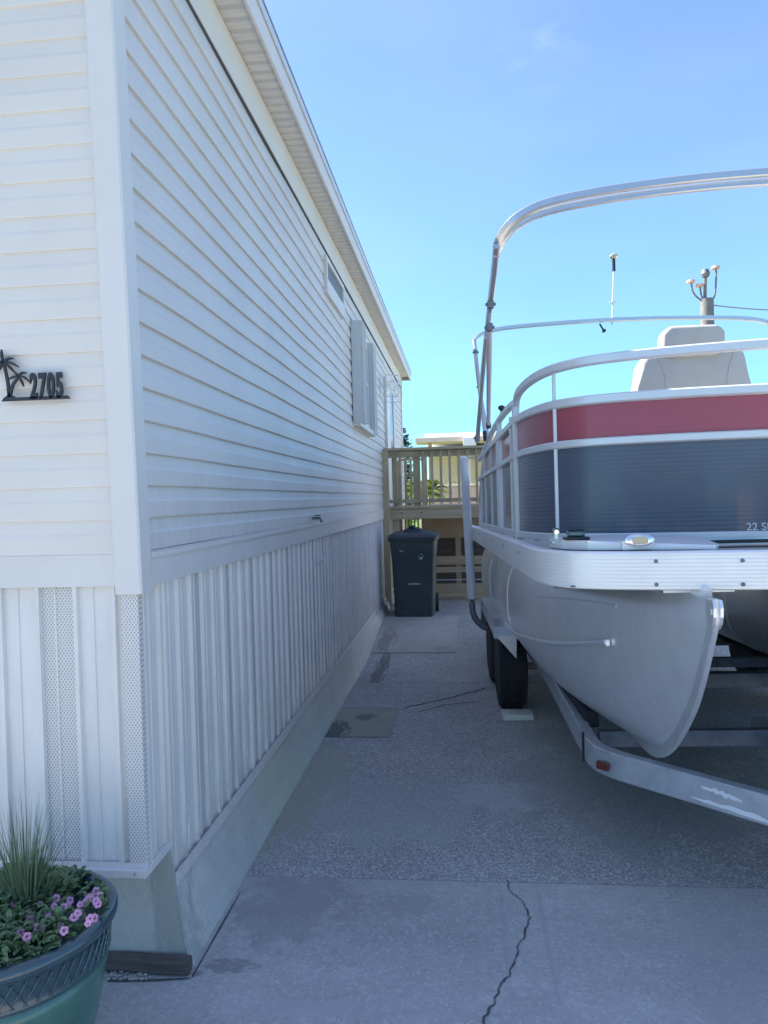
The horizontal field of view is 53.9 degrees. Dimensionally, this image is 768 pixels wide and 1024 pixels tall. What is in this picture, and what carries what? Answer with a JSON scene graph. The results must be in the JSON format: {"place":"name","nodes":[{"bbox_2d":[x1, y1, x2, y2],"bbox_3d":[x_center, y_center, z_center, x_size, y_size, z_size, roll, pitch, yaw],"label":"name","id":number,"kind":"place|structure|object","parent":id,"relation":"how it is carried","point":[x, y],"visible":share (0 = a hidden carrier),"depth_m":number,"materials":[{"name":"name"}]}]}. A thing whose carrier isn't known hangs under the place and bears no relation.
{"place":"outdoors","nodes":[
{"label":"outdoors","id":0,"kind":"place"},
{"bbox_2d":[0,790,80,926],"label":"spike grass","id":1,"kind":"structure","parent":0,"point":[22,879],"depth_m":2.12,"materials":[{"name":"green plant"}]},
{"bbox_2d":[95,876,767,1023],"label":"driveway apron","id":2,"kind":"object","parent":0,"point":[283,950],"depth_m":2.65,"materials":[{"name":"concrete"}]},
{"bbox_2d":[0,867,117,1023],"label":"planter pot","id":3,"kind":"object","parent":2,"relation":"on","point":[59,985],"visible":0.68,"depth_m":1.95,"materials":[{"name":"green ceramic"}]},
{"bbox_2d":[0,862,110,966],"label":"petunia plant","id":4,"kind":"object","parent":3,"relation":"in","point":[55,918],"visible":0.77,"depth_m":2.03,"materials":[{"name":"green plant"}]},
{"bbox_2d":[104,971,151,980],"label":"pebbles","id":5,"kind":"object","parent":2,"relation":"on","point":[115,975],"visible":0.99,"depth_m":2.60,"materials":[{"name":"grey gravel"}]},
{"bbox_2d":[105,951,191,974],"bbox_3d":[-0.833,1.568,2.630,0.328,0.053,0.056,-1,1,6],"label":"timber offcut","id":6,"kind":"object","parent":2,"relation":"on","point":[155,963],"visible":0.9,"depth_m":2.61,"materials":[{"name":"brown wood"}]},
{"bbox_2d":[107,978,189,981],"bbox_3d":[-0.802,1.596,2.579,0.280,0.001,0.014,-2,1,0],"label":"driveway edge gap","id":7,"kind":"object","parent":2,"relation":"on","point":[116,980],"visible":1,"depth_m":2.58,"materials":[{"name":"grey"}]},
{"bbox_2d":[191,892,239,976],"bbox_3d":[-0.628,1.586,2.864,0.009,0.001,0.558,-1,1,6],"label":"driveway edge gap","id":8,"kind":"object","parent":2,"relation":"on","point":[215,935],"visible":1,"depth_m":2.84,"materials":[{"name":"grey concrete"}]},
{"bbox_2d":[482,880,530,1023],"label":"driveway crack","id":9,"kind":"object","parent":2,"relation":"on","point":[490,1006],"visible":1,"depth_m":2.59,"materials":[{"name":"grey concrete"}]},
{"bbox_2d":[431,484,479,507],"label":"pink garden wall","id":10,"kind":"structure","parent":0,"point":[455,490],"depth_m":17.91,"materials":[{"name":"paint"}]},
{"bbox_2d":[245,683,767,887],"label":"driveway aggregate","id":11,"kind":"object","parent":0,"point":[481,790],"depth_m":3.94,"materials":[{"name":"concrete"}]},
{"bbox_2d":[325,707,398,736],"bbox_3d":[-0.145,1.526,5.524,0.450,0.001,0.740,-1,1,6],"label":"driveway patch","id":12,"kind":"object","parent":11,"relation":"on","point":[363,721],"visible":1,"depth_m":5.49,"materials":[{"name":"concrete"}]},
{"bbox_2d":[404,688,483,707],"bbox_3d":[0.522,1.499,6.113,0.908,0.001,0.049,-2,1,-38],"label":"driveway crack","id":13,"kind":"object","parent":11,"relation":"on","point":[444,698],"visible":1,"depth_m":6.08,"materials":[{"name":"grey concrete"}]},
{"bbox_2d":[419,701,479,711],"bbox_3d":[0.496,1.504,5.877,0.547,0.001,0.086,-2,1,-26],"label":"driveway crack","id":14,"kind":"object","parent":11,"relation":"on","point":[455,703],"visible":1,"depth_m":5.92,"materials":[{"name":"grey concrete"}]},
{"bbox_2d":[501,709,532,720],"bbox_3d":[0.971,1.477,5.531,0.215,0.038,0.200,-1,1,3],"label":"wheel chock","id":15,"kind":"object","parent":11,"relation":"on","point":[515,714],"visible":1,"depth_m":5.45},
{"bbox_2d":[459,456,767,825],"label":"trailer","id":16,"kind":"object","parent":11,"relation":"on","point":[509,665],"visible":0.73,"depth_m":3.76,"materials":[{"name":"metal"}]},
{"bbox_2d":[472,168,767,757],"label":"pontoon boat","id":17,"kind":"object","parent":16,"relation":"on","point":[621,538],"visible":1,"depth_m":3.21,"materials":[{"name":"metal"}]},
{"bbox_2d":[277,502,737,887],"bbox_3d":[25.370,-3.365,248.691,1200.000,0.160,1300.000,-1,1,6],"label":"ground","id":18,"kind":"structure","parent":0,"point":[420,524],"depth_m":3.29,"materials":[{"name":"grey concrete"}]},
{"bbox_2d":[0,0,410,966],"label":"mobile home","id":19,"kind":"object","parent":18,"relation":"on","point":[194,606],"visible":0.91,"depth_m":2.77,"materials":[{"name":"white plastic"}]},
{"bbox_2d":[0,349,70,401],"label":"house number sign","id":20,"kind":"object","parent":19,"relation":"attached to","point":[5,362],"visible":1,"depth_m":2.42,"materials":[{"name":"black metal"}]},
{"bbox_2d":[323,255,344,318],"bbox_3d":[-0.424,-1.899,6.445,0.040,0.300,0.910,-1,1,6],"label":"window","id":21,"kind":"structure","parent":19,"relation":"in","point":[333,289],"depth_m":6.36,"materials":[{"name":"white plastic"}]},
{"bbox_2d":[353,344,375,436],"bbox_3d":[-0.216,-1.366,8.103,0.090,1.015,1.370,-1,1,6],"label":"window","id":22,"kind":"structure","parent":19,"relation":"in","point":[365,428],"depth_m":8.31,"materials":[{"name":"white plastic"}]},
{"bbox_2d":[387,385,392,505],"bbox_3d":[0.079,-0.962,11.117,0.018,1.780,0.930,-1,1,6],"label":"door","id":23,"kind":"structure","parent":19,"relation":"in","point":[388,398],"depth_m":11.08,"materials":[{"name":"white paint"}]},
{"bbox_2d":[389,387,395,505],"bbox_3d":[0.058,-0.972,11.122,0.025,1.760,0.890,-1,1,14],"label":"storm door","id":24,"kind":"structure","parent":19,"relation":"in","point":[392,412],"depth_m":11.41,"materials":[{"name":"white metal"}]},
{"bbox_2d":[403,428,420,528],"bbox_3d":[0.719,-1.133,30.054,1.908,4.441,1.956,-2,1,-16],"label":"conifer tree","id":25,"kind":"object","parent":18,"relation":"on","point":[406,443],"visible":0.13,"depth_m":29.94,"materials":[{"name":"green plant"}]},
{"bbox_2d":[404,484,445,527],"bbox_3d":[0.450,0.283,15.541,1.635,1.802,1.476,-1,1,26],"label":"areca palm","id":26,"kind":"object","parent":18,"relation":"on","point":[436,495],"visible":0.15,"depth_m":15.49,"materials":[{"name":"green plant"}]},
{"bbox_2d":[407,479,448,526],"bbox_3d":[0.898,0.217,16.801,1.167,1.866,1.447,-2,1,-7],"label":"areca palm","id":27,"kind":"object","parent":18,"relation":"on","point":[436,482],"visible":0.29,"depth_m":16.65,"materials":[{"name":"green plant"}]},
{"bbox_2d":[415,432,495,484],"bbox_3d":[4.567,-0.689,24.882,6.348,3.200,11.550,-1,1,6],"label":"carport home","id":28,"kind":"object","parent":18,"relation":"on","point":[448,439],"visible":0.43,"depth_m":20.55,"materials":[{"name":"beige paint"}]},
{"bbox_2d":[246,876,767,888],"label":"driveway joint","id":29,"kind":"object","parent":18,"relation":"on","point":[509,882],"depth_m":3.17,"materials":[{"name":"grey concrete"}]},
{"bbox_2d":[687,265,767,324],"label":"utility pole","id":30,"kind":"object","parent":18,"relation":"on","point":[707,305],"visible":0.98,"depth_m":20.07,"materials":[{"name":"grey metal"}]},
{"bbox_2d":[264,0,767,498],"label":"sky","id":31,"kind":"structure","parent":0,"point":[435,122],"materials":[{"name":"blue"}]},
{"bbox_2d":[355,597,736,682],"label":"driveway","id":32,"kind":"structure","parent":0,"point":[466,662],"depth_m":7.42,"materials":[{"name":"concrete"}]},
{"bbox_2d":[387,525,439,616],"bbox_3d":[0.391,0.725,9.534,0.610,1.125,0.678,-1,1,8],"label":"wheeled bin","id":33,"kind":"object","parent":32,"relation":"on","point":[413,548],"visible":1,"depth_m":9.26,"materials":[{"name":"plastic"}]},
{"bbox_2d":[371,616,456,652],"bbox_3d":[0.383,1.366,8.559,0.890,0.134,1.550,-1,1,6],"label":"concrete pad","id":34,"kind":"object","parent":32,"relation":"on","point":[416,634],"visible":1,"depth_m":8.41,"materials":[{"name":"grey concrete"}]},
{"bbox_2d":[382,445,488,607],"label":"wooden deck","id":35,"kind":"structure","parent":32,"relation":"on","point":[446,522],"depth_m":10.17,"materials":[{"name":"brown wood"}]}
]}

